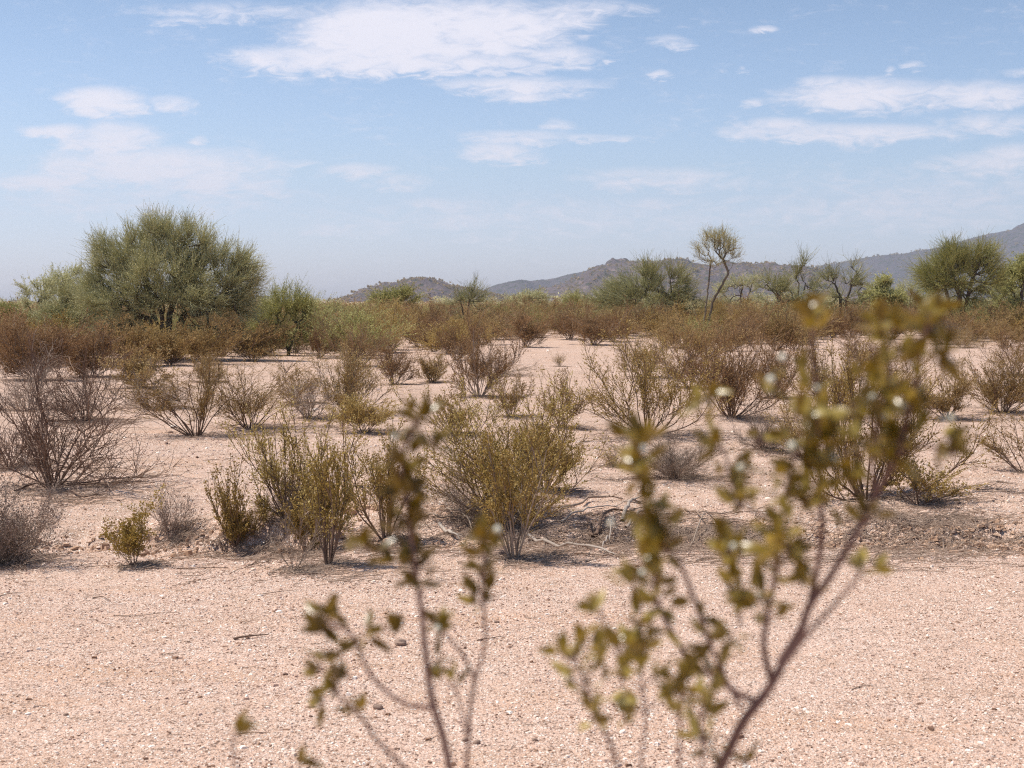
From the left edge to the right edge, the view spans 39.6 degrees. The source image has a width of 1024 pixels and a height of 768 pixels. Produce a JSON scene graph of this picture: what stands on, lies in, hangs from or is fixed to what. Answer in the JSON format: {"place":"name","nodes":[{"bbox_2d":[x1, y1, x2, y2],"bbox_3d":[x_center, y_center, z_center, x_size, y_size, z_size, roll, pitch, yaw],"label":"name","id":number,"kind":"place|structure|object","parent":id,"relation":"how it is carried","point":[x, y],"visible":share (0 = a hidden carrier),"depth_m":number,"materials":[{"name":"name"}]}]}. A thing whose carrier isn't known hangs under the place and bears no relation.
{"place":"outdoors","nodes":[
{"label":"outdoors","id":0,"kind":"place"},
{"bbox_2d":[332,277,506,301],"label":"hill","id":1,"kind":"structure","parent":0,"point":[425,282],"depth_m":1747.42,"materials":[{"name":"grey stone"}]},
{"bbox_2d":[0,301,1023,767],"bbox_3d":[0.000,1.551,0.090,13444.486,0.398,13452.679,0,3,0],"label":"ground","id":2,"kind":"structure","parent":0,"point":[930,683],"depth_m":6.93,"materials":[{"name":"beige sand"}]},
{"bbox_2d":[0,312,59,366],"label":"scrub shrub","id":3,"kind":"object","parent":2,"relation":"on","point":[25,327],"visible":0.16,"depth_m":31.67,"materials":[{"name":"orange plant"}]},
{"bbox_2d":[0,409,60,470],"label":"dead shrub","id":4,"kind":"object","parent":2,"relation":"on","point":[12,437],"visible":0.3,"depth_m":13.39,"materials":[{"name":"plant"}]},
{"bbox_2d":[0,454,83,570],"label":"dry bush","id":5,"kind":"object","parent":2,"relation":"on","point":[14,534],"visible":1,"depth_m":8.67,"materials":[{"name":"grey plant"}]},
{"bbox_2d":[11,259,85,326],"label":"tall shrub","id":6,"kind":"object","parent":2,"relation":"on","point":[41,291],"visible":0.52,"depth_m":42.63,"materials":[{"name":"green plant"}]},
{"bbox_2d":[0,310,98,378],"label":"dry shrub","id":7,"kind":"object","parent":2,"relation":"on","point":[15,350],"visible":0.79,"depth_m":27.51,"materials":[{"name":"orange plant"}]},
{"bbox_2d":[0,334,122,411],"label":"dead shrub","id":8,"kind":"object","parent":2,"relation":"on","point":[17,398],"visible":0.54,"depth_m":20.70,"materials":[{"name":"brown plant"}]},
{"bbox_2d":[26,266,118,339],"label":"palo verde shrub","id":9,"kind":"object","parent":2,"relation":"on","point":[56,307],"visible":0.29,"depth_m":40.46,"materials":[{"name":"green plant"}]},
{"bbox_2d":[0,325,147,423],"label":"dead shrub","id":10,"kind":"object","parent":2,"relation":"on","point":[75,388],"visible":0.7,"depth_m":18.39,"materials":[{"name":"brown plant"}]},
{"bbox_2d":[43,307,138,376],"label":"dry shrub","id":11,"kind":"object","parent":2,"relation":"on","point":[106,343],"visible":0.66,"depth_m":28.75,"materials":[{"name":"orange plant"}]},
{"bbox_2d":[0,322,195,495],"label":"dead shrub","id":12,"kind":"object","parent":2,"relation":"on","point":[40,437],"visible":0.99,"depth_m":12.04,"materials":[{"name":"brown plant"}]},
{"bbox_2d":[99,483,165,565],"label":"creosote bush","id":13,"kind":"object","parent":2,"relation":"on","point":[128,539],"visible":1,"depth_m":8.59,"materials":[{"name":"green plant"}]},
{"bbox_2d":[94,307,177,364],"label":"creosote bush","id":14,"kind":"object","parent":2,"relation":"on","point":[137,337],"visible":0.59,"depth_m":32.74,"materials":[{"name":"brown plant"}]},
{"bbox_2d":[94,337,182,387],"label":"dry shrub","id":15,"kind":"object","parent":2,"relation":"on","point":[134,367],"visible":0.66,"depth_m":25.56,"materials":[{"name":"brown plant"}]},
{"bbox_2d":[112,358,200,408],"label":"dead shrub","id":16,"kind":"object","parent":2,"relation":"on","point":[167,393],"visible":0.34,"depth_m":20.72,"materials":[{"name":"brown plant"}]},
{"bbox_2d":[91,348,242,436],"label":"dry shrub","id":17,"kind":"object","parent":2,"relation":"on","point":[208,394],"visible":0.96,"depth_m":16.68,"materials":[{"name":"brown plant"}]},
{"bbox_2d":[62,203,276,349],"bbox_3d":[-8.903,-2.680,36.820,5.670,4.246,3.430,0,3,0],"label":"palo verde tree","id":18,"kind":"object","parent":2,"relation":"on","point":[134,267],"visible":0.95,"depth_m":36.48,"materials":[{"name":"green plant"}]},
{"bbox_2d":[135,479,203,540],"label":"dry bush","id":19,"kind":"object","parent":2,"relation":"on","point":[164,515],"visible":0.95,"depth_m":9.82,"materials":[{"name":"plant"}]},
{"bbox_2d":[145,324,197,365],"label":"creosote bush","id":20,"kind":"object","parent":2,"relation":"on","point":[172,340],"visible":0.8,"depth_m":32.98,"materials":[{"name":"brown plant"}]},
{"bbox_2d":[178,350,245,381],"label":"dry shrub","id":21,"kind":"object","parent":2,"relation":"on","point":[201,366],"visible":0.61,"depth_m":27.36,"materials":[{"name":"brown plant"}]},
{"bbox_2d":[168,310,259,363],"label":"creosote bush","id":22,"kind":"object","parent":2,"relation":"on","point":[203,344],"visible":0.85,"depth_m":33.96,"materials":[{"name":"brown plant"}]},
{"bbox_2d":[203,453,282,548],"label":"creosote bush","id":23,"kind":"object","parent":2,"relation":"on","point":[233,518],"visible":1,"depth_m":9.62,"materials":[{"name":"green plant"}]},
{"bbox_2d":[220,309,292,361],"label":"creosote bush","id":24,"kind":"object","parent":2,"relation":"on","point":[257,340],"visible":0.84,"depth_m":36.14,"materials":[{"name":"brown plant"}]},
{"bbox_2d":[215,385,341,519],"bbox_3d":[-1.616,0.472,9.938,0.858,0.961,0.817,0,3,0],"label":"creosote bush","id":25,"kind":"object","parent":2,"relation":"on","point":[270,472],"visible":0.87,"depth_m":9.79,"materials":[{"name":"green plant"}]},
{"bbox_2d":[193,340,363,429],"bbox_3d":[-2.874,0.013,17.456,2.440,1.136,1.489,2,4,34],"label":"dry shrub","id":26,"kind":"object","parent":2,"relation":"on","point":[263,400],"visible":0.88,"depth_m":17.45,"materials":[{"name":"brown plant"}]},
{"bbox_2d":[241,271,330,355],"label":"palo verde shrub","id":27,"kind":"object","parent":2,"relation":"on","point":[277,304],"visible":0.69,"depth_m":40.80,"materials":[{"name":"green plant"}]},
{"bbox_2d":[250,462,334,517],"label":"dead shrub","id":28,"kind":"object","parent":2,"relation":"on","point":[281,507],"visible":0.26,"depth_m":9.87,"materials":[{"name":"plant"}]},
{"bbox_2d":[264,504,325,569],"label":"dead shrub","id":29,"kind":"object","parent":2,"relation":"on","point":[307,550],"visible":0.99,"depth_m":8.38,"materials":[{"name":"brown plant"}]},
{"bbox_2d":[268,363,324,401],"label":"dry shrub","id":30,"kind":"object","parent":2,"relation":"on","point":[293,378],"visible":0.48,"depth_m":21.23,"materials":[{"name":"brown plant"}]},
{"bbox_2d":[275,464,330,552],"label":"creosote bush","id":31,"kind":"object","parent":2,"relation":"on","point":[296,521],"visible":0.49,"depth_m":9.38,"materials":[{"name":"green plant"}]},
{"bbox_2d":[264,356,345,418],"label":"dead shrub","id":32,"kind":"object","parent":2,"relation":"on","point":[307,404],"visible":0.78,"depth_m":18.75,"materials":[{"name":"plant"}]},
{"bbox_2d":[293,311,344,357],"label":"dry shrub","id":33,"kind":"object","parent":2,"relation":"on","point":[317,344],"visible":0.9,"depth_m":38.98,"materials":[{"name":"orange plant"}]},
{"bbox_2d":[288,394,363,563],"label":"creosote bush","id":34,"kind":"object","parent":2,"relation":"on","point":[327,497],"visible":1,"depth_m":8.55,"materials":[{"name":"green plant"}]},
{"bbox_2d":[292,337,411,415],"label":"dry shrub","id":35,"kind":"object","parent":2,"relation":"on","point":[350,379],"visible":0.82,"depth_m":19.09,"materials":[{"name":"brown plant"}]},
{"bbox_2d":[301,290,416,356],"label":"scrub shrub","id":36,"kind":"object","parent":2,"relation":"on","point":[366,321],"visible":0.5,"depth_m":39.17,"materials":[{"name":"green plant"}]},
{"bbox_2d":[317,313,402,365],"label":"dry shrub","id":37,"kind":"object","parent":2,"relation":"on","point":[350,343],"visible":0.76,"depth_m":33.90,"materials":[{"name":"orange plant"}]},
{"bbox_2d":[319,389,402,432],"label":"creosote bush","id":38,"kind":"object","parent":2,"relation":"on","point":[362,414],"visible":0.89,"depth_m":17.02,"materials":[{"name":"green plant"}]},
{"bbox_2d":[322,296,405,355],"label":"scrub shrub","id":39,"kind":"object","parent":2,"relation":"on","point":[378,320],"visible":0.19,"depth_m":41.51,"materials":[{"name":"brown plant"}]},
{"bbox_2d":[230,391,505,767],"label":"creosote bush","id":40,"kind":"object","parent":2,"relation":"on","point":[407,554],"visible":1,"depth_m":0.87,"materials":[{"name":"green plant"}]},
{"bbox_2d":[328,396,432,539],"bbox_3d":[-0.963,0.587,9.687,0.804,1.005,0.594,-3,4,-37],"label":"creosote bush","id":41,"kind":"object","parent":2,"relation":"on","point":[381,498],"visible":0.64,"depth_m":9.69,"materials":[{"name":"green plant"}]},
{"bbox_2d":[363,282,429,311],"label":"desert tree","id":42,"kind":"object","parent":2,"relation":"on","point":[405,291],"visible":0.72,"depth_m":94.40,"materials":[{"name":"green plant"}]},
{"bbox_2d":[367,319,433,384],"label":"dry shrub","id":43,"kind":"object","parent":2,"relation":"on","point":[393,367],"visible":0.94,"depth_m":26.64,"materials":[{"name":"orange plant"}]},
{"bbox_2d":[0,297,830,329],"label":"scrub mass","id":44,"kind":"object","parent":2,"relation":"on","point":[3,313],"visible":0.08,"depth_m":79.04,"materials":[{"name":"orange plant"}]},
{"bbox_2d":[393,305,464,346],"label":"scrub shrub","id":45,"kind":"object","parent":2,"relation":"on","point":[411,332],"visible":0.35,"depth_m":50.70,"materials":[{"name":"orange plant"}]},
{"bbox_2d":[412,349,451,382],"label":"dry shrub","id":46,"kind":"object","parent":2,"relation":"on","point":[433,370],"visible":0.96,"depth_m":26.98,"materials":[{"name":"brown plant"}]},
{"bbox_2d":[400,314,505,353],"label":"scrub shrub","id":47,"kind":"object","parent":2,"relation":"on","point":[426,344],"visible":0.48,"depth_m":43.74,"materials":[{"name":"brown plant"}]},
{"bbox_2d":[420,379,486,433],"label":"dry shrub","id":48,"kind":"object","parent":2,"relation":"on","point":[454,398],"visible":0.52,"depth_m":16.53,"materials":[{"name":"brown plant"}]},
{"bbox_2d":[429,320,488,359],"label":"dry shrub","id":49,"kind":"object","parent":2,"relation":"on","point":[446,349],"visible":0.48,"depth_m":37.85,"materials":[{"name":"orange plant"}]},
{"bbox_2d":[434,273,505,321],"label":"desert tree","id":50,"kind":"object","parent":2,"relation":"on","point":[470,296],"visible":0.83,"depth_m":61.83,"materials":[{"name":"green plant"}]},
{"bbox_2d":[459,300,511,344],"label":"scrub shrub","id":51,"kind":"object","parent":2,"relation":"on","point":[490,322],"visible":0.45,"depth_m":53.37,"materials":[{"name":"brown plant"}]},
{"bbox_2d":[441,294,533,396],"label":"dry shrub","id":52,"kind":"object","parent":2,"relation":"on","point":[472,357],"visible":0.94,"depth_m":22.95,"materials":[{"name":"orange plant"}]},
{"bbox_2d":[426,448,579,526],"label":"dead shrub","id":53,"kind":"object","parent":2,"relation":"on","point":[464,508],"visible":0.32,"depth_m":10.23,"materials":[{"name":"plant"}]},
{"bbox_2d":[480,367,537,415],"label":"dry shrub","id":54,"kind":"object","parent":2,"relation":"on","point":[513,399],"visible":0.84,"depth_m":19.04,"materials":[{"name":"brown plant"}]},
{"bbox_2d":[0,364,1023,767],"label":"twig litter","id":55,"kind":"object","parent":2,"relation":"on","point":[528,556],"visible":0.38,"depth_m":9.76,"materials":[{"name":"brown wood"}]},
{"bbox_2d":[477,302,556,347],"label":"scrub shrub","id":56,"kind":"object","parent":2,"relation":"on","point":[535,328],"visible":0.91,"depth_m":50.22,"materials":[{"name":"orange plant"}]},
{"bbox_2d":[384,369,653,520],"bbox_3d":[-0.057,0.459,10.298,1.487,1.135,1.622,-3,4,-38],"label":"creosote bush","id":57,"kind":"object","parent":2,"relation":"on","point":[476,465],"visible":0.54,"depth_m":10.28,"materials":[{"name":"green plant"}]},
{"bbox_2d":[466,402,578,558],"bbox_3d":[0.071,0.599,8.749,0.703,1.005,0.545,0,3,0],"label":"creosote bush","id":58,"kind":"object","parent":2,"relation":"on","point":[509,494],"visible":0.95,"depth_m":8.66,"materials":[{"name":"green plant"}]},
{"bbox_2d":[23,482,1023,565],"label":"soil clods","id":59,"kind":"object","parent":2,"relation":"on","point":[105,546],"visible":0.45,"depth_m":9.69,"materials":[{"name":"brown soil"}]},
{"bbox_2d":[500,285,554,306],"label":"desert tree","id":60,"kind":"object","parent":2,"relation":"on","point":[530,294],"visible":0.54,"depth_m":119.60,"materials":[{"name":"green plant"}]},
{"bbox_2d":[510,400,588,488],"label":"creosote bush","id":61,"kind":"object","parent":2,"relation":"on","point":[562,453],"visible":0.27,"depth_m":11.64,"materials":[{"name":"green plant"}]},
{"bbox_2d":[535,367,597,425],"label":"dry shrub","id":62,"kind":"object","parent":2,"relation":"on","point":[582,402],"visible":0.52,"depth_m":17.43,"materials":[{"name":"brown plant"}]},
{"bbox_2d":[546,296,601,339],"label":"scrub shrub","id":63,"kind":"object","parent":2,"relation":"on","point":[569,322],"visible":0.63,"depth_m":57.53,"materials":[{"name":"orange plant"}]},
{"bbox_2d":[557,308,637,344],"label":"scrub shrub","id":64,"kind":"object","parent":2,"relation":"on","point":[590,328],"visible":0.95,"depth_m":52.85,"materials":[{"name":"orange plant"}]},
{"bbox_2d":[538,305,733,434],"bbox_3d":[1.480,-0.144,16.584,2.210,1.557,1.788,1,3,11],"label":"creosote bush","id":65,"kind":"object","parent":2,"relation":"on","point":[643,387],"visible":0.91,"depth_m":16.44,"materials":[{"name":"green plant"}]},
{"bbox_2d":[578,250,711,318],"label":"desert tree","id":66,"kind":"object","parent":2,"relation":"on","point":[628,287],"visible":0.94,"depth_m":61.58,"materials":[{"name":"green plant"}]},
{"bbox_2d":[595,324,702,376],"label":"dry shrub","id":67,"kind":"object","parent":2,"relation":"on","point":[642,345],"visible":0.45,"depth_m":28.06,"materials":[{"name":"brown plant"}]},
{"bbox_2d":[628,305,687,347],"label":"scrub shrub","id":68,"kind":"object","parent":2,"relation":"on","point":[665,323],"visible":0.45,"depth_m":50.97,"materials":[{"name":"brown plant"}]},
{"bbox_2d":[633,299,701,333],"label":"scrub shrub","id":69,"kind":"object","parent":2,"relation":"on","point":[655,318],"visible":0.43,"depth_m":59.07,"materials":[{"name":"brown plant"}]},
{"bbox_2d":[578,413,757,481],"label":"dry bush","id":70,"kind":"object","parent":2,"relation":"on","point":[673,466],"visible":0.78,"depth_m":12.43,"materials":[{"name":"plant"}]},
{"bbox_2d":[649,325,736,386],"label":"dry shrub","id":71,"kind":"object","parent":2,"relation":"on","point":[690,355],"visible":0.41,"depth_m":25.27,"materials":[{"name":"orange plant"}]},
{"bbox_2d":[655,304,750,355],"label":"creosote bush","id":72,"kind":"object","parent":2,"relation":"on","point":[695,338],"visible":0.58,"depth_m":40.27,"materials":[{"name":"brown plant"}]},
{"bbox_2d":[682,221,745,327],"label":"desert tree","id":73,"kind":"object","parent":2,"relation":"on","point":[717,242],"visible":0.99,"depth_m":56.67,"materials":[{"name":"green plant"}]},
{"bbox_2d":[656,296,810,417],"bbox_3d":[3.009,-0.366,19.374,2.097,1.702,1.751,0,3,0],"label":"dry shrub","id":74,"kind":"object","parent":2,"relation":"on","point":[731,374],"visible":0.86,"depth_m":19.16,"materials":[{"name":"orange plant"}]},
{"bbox_2d":[694,310,772,350],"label":"scrub shrub","id":75,"kind":"object","parent":2,"relation":"on","point":[752,332],"visible":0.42,"depth_m":44.88,"materials":[{"name":"orange plant"}]},
{"bbox_2d":[707,268,773,308],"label":"desert tree","id":76,"kind":"object","parent":2,"relation":"on","point":[742,284],"visible":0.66,"depth_m":94.64,"materials":[{"name":"green plant"}]},
{"bbox_2d":[536,288,975,767],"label":"creosote bush","id":77,"kind":"object","parent":2,"relation":"on","point":[824,430],"visible":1,"depth_m":0.81,"materials":[{"name":"green plant"}]},
{"bbox_2d":[724,398,801,452],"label":"dry bush","id":78,"kind":"object","parent":2,"relation":"on","point":[763,441],"visible":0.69,"depth_m":14.51,"materials":[{"name":"brown plant"}]},
{"bbox_2d":[734,317,822,397],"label":"dry shrub","id":79,"kind":"object","parent":2,"relation":"on","point":[794,368],"visible":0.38,"depth_m":22.93,"materials":[{"name":"orange plant"}]},
{"bbox_2d":[737,291,826,350],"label":"scrub shrub","id":80,"kind":"object","parent":2,"relation":"on","point":[789,326],"visible":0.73,"depth_m":45.98,"materials":[{"name":"brown plant"}]},
{"bbox_2d":[745,257,820,312],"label":"desert tree","id":81,"kind":"object","parent":2,"relation":"on","point":[781,284],"visible":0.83,"depth_m":65.79,"materials":[{"name":"green plant"}]},
{"bbox_2d":[767,243,829,310],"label":"desert tree","id":82,"kind":"object","parent":2,"relation":"on","point":[800,268],"visible":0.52,"depth_m":69.73,"materials":[{"name":"green plant"}]},
{"bbox_2d":[759,379,842,457],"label":"creosote bush","id":83,"kind":"object","parent":2,"relation":"on","point":[795,431],"visible":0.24,"depth_m":14.02,"materials":[{"name":"brown plant"}]},
{"bbox_2d":[774,319,880,415],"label":"creosote bush","id":84,"kind":"object","parent":2,"relation":"on","point":[818,355],"visible":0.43,"depth_m":19.18,"materials":[{"name":"brown plant"}]},
{"bbox_2d":[799,249,879,315],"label":"desert tree","id":85,"kind":"object","parent":2,"relation":"on","point":[856,280],"visible":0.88,"depth_m":67.77,"materials":[{"name":"green plant"}]},
{"bbox_2d":[821,324,899,364],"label":"dry shrub","id":86,"kind":"object","parent":2,"relation":"on","point":[854,353],"visible":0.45,"depth_m":31.24,"materials":[{"name":"orange plant"}]},
{"bbox_2d":[832,291,890,337],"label":"scrub shrub","id":87,"kind":"object","parent":2,"relation":"on","point":[855,322],"visible":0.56,"depth_m":60.91,"materials":[{"name":"orange plant"}]},
{"bbox_2d":[857,268,910,309],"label":"cactus","id":88,"kind":"object","parent":2,"relation":"on","point":[886,283],"visible":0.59,"depth_m":84.55,"materials":[{"name":"green plant"}]},
{"bbox_2d":[795,325,998,500],"bbox_3d":[2.912,0.254,11.178,1.523,1.437,1.516,2,4,34],"label":"creosote bush","id":89,"kind":"object","parent":2,"relation":"on","point":[848,382],"visible":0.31,"depth_m":11.27,"materials":[{"name":"green plant"}]},
{"bbox_2d":[855,340,972,399],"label":"creosote bush","id":90,"kind":"object","parent":2,"relation":"on","point":[912,377],"visible":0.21,"depth_m":21.35,"materials":[{"name":"brown plant"}]},
{"bbox_2d":[855,449,989,504],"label":"creosote bush","id":91,"kind":"object","parent":2,"relation":"on","point":[924,482],"visible":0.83,"depth_m":10.90,"materials":[{"name":"green plant"}]},
{"bbox_2d":[908,369,983,418],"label":"creosote bush","id":92,"kind":"object","parent":2,"relation":"on","point":[939,400],"visible":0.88,"depth_m":18.95,"materials":[{"name":"green plant"}]},
{"bbox_2d":[897,226,1018,332],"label":"desert tree","id":93,"kind":"object","parent":2,"relation":"on","point":[945,260],"visible":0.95,"depth_m":59.56,"materials":[{"name":"green plant"}]},
{"bbox_2d":[931,315,1000,347],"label":"dry shrub","id":94,"kind":"object","parent":2,"relation":"on","point":[964,340],"visible":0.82,"depth_m":49.31,"materials":[{"name":"brown plant"}]},
{"bbox_2d":[941,301,1021,340],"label":"scrub shrub","id":95,"kind":"object","parent":2,"relation":"on","point":[978,323],"visible":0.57,"depth_m":56.36,"materials":[{"name":"brown plant"}]},
{"bbox_2d":[949,335,1023,412],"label":"creosote bush","id":96,"kind":"object","parent":2,"relation":"on","point":[1011,390],"visible":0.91,"depth_m":20.19,"materials":[{"name":"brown plant"}]},
{"bbox_2d":[967,391,1023,472],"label":"dry shrub","id":97,"kind":"object","parent":2,"relation":"on","point":[994,446],"visible":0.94,"depth_m":13.15,"materials":[{"name":"brown plant"}]},
{"bbox_2d":[974,308,1023,375],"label":"dry shrub","id":98,"kind":"object","parent":2,"relation":"on","point":[1004,346],"visible":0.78,"depth_m":29.04,"materials":[{"name":"orange plant"}]},
{"bbox_2d":[989,245,1023,318],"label":"desert tree","id":99,"kind":"object","parent":2,"relation":"on","point":[1017,270],"visible":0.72,"depth_m":65.68,"materials":[{"name":"green plant"}]},
{"bbox_2d":[0,0,1023,300],"label":"sky","id":100,"kind":"structure","parent":0,"point":[360,144],"materials":[{"name":"blue"}]},
{"bbox_2d":[482,264,602,294],"bbox_3d":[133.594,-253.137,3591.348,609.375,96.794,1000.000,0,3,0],"label":"hill","id":101,"kind":"structure","parent":0,"point":[510,286],"depth_m":3452.44,"materials":[{"name":"grey stone"}]},
{"bbox_2d":[510,258,908,301],"bbox_3d":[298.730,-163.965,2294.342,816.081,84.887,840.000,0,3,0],"label":"hill","id":102,"kind":"structure","parent":0,"point":[613,269],"depth_m":2118.20,"materials":[{"name":"grey stone"}]},
{"bbox_2d":[814,223,1023,299],"bbox_3d":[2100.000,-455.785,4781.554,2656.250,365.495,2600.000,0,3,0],"label":"mountain","id":103,"kind":"structure","parent":0,"point":[880,265],"depth_m":4381.09,"materials":[{"name":"grey stone"}]},
{"bbox_2d":[323,227,1021,300],"bbox_3d":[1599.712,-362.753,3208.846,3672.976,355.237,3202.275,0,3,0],"label":"hillside scrub","id":104,"kind":"object","parent":103,"relation":"on","point":[750,264],"visible":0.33,"depth_m":2108.02,"materials":[{"name":"grey plant"}]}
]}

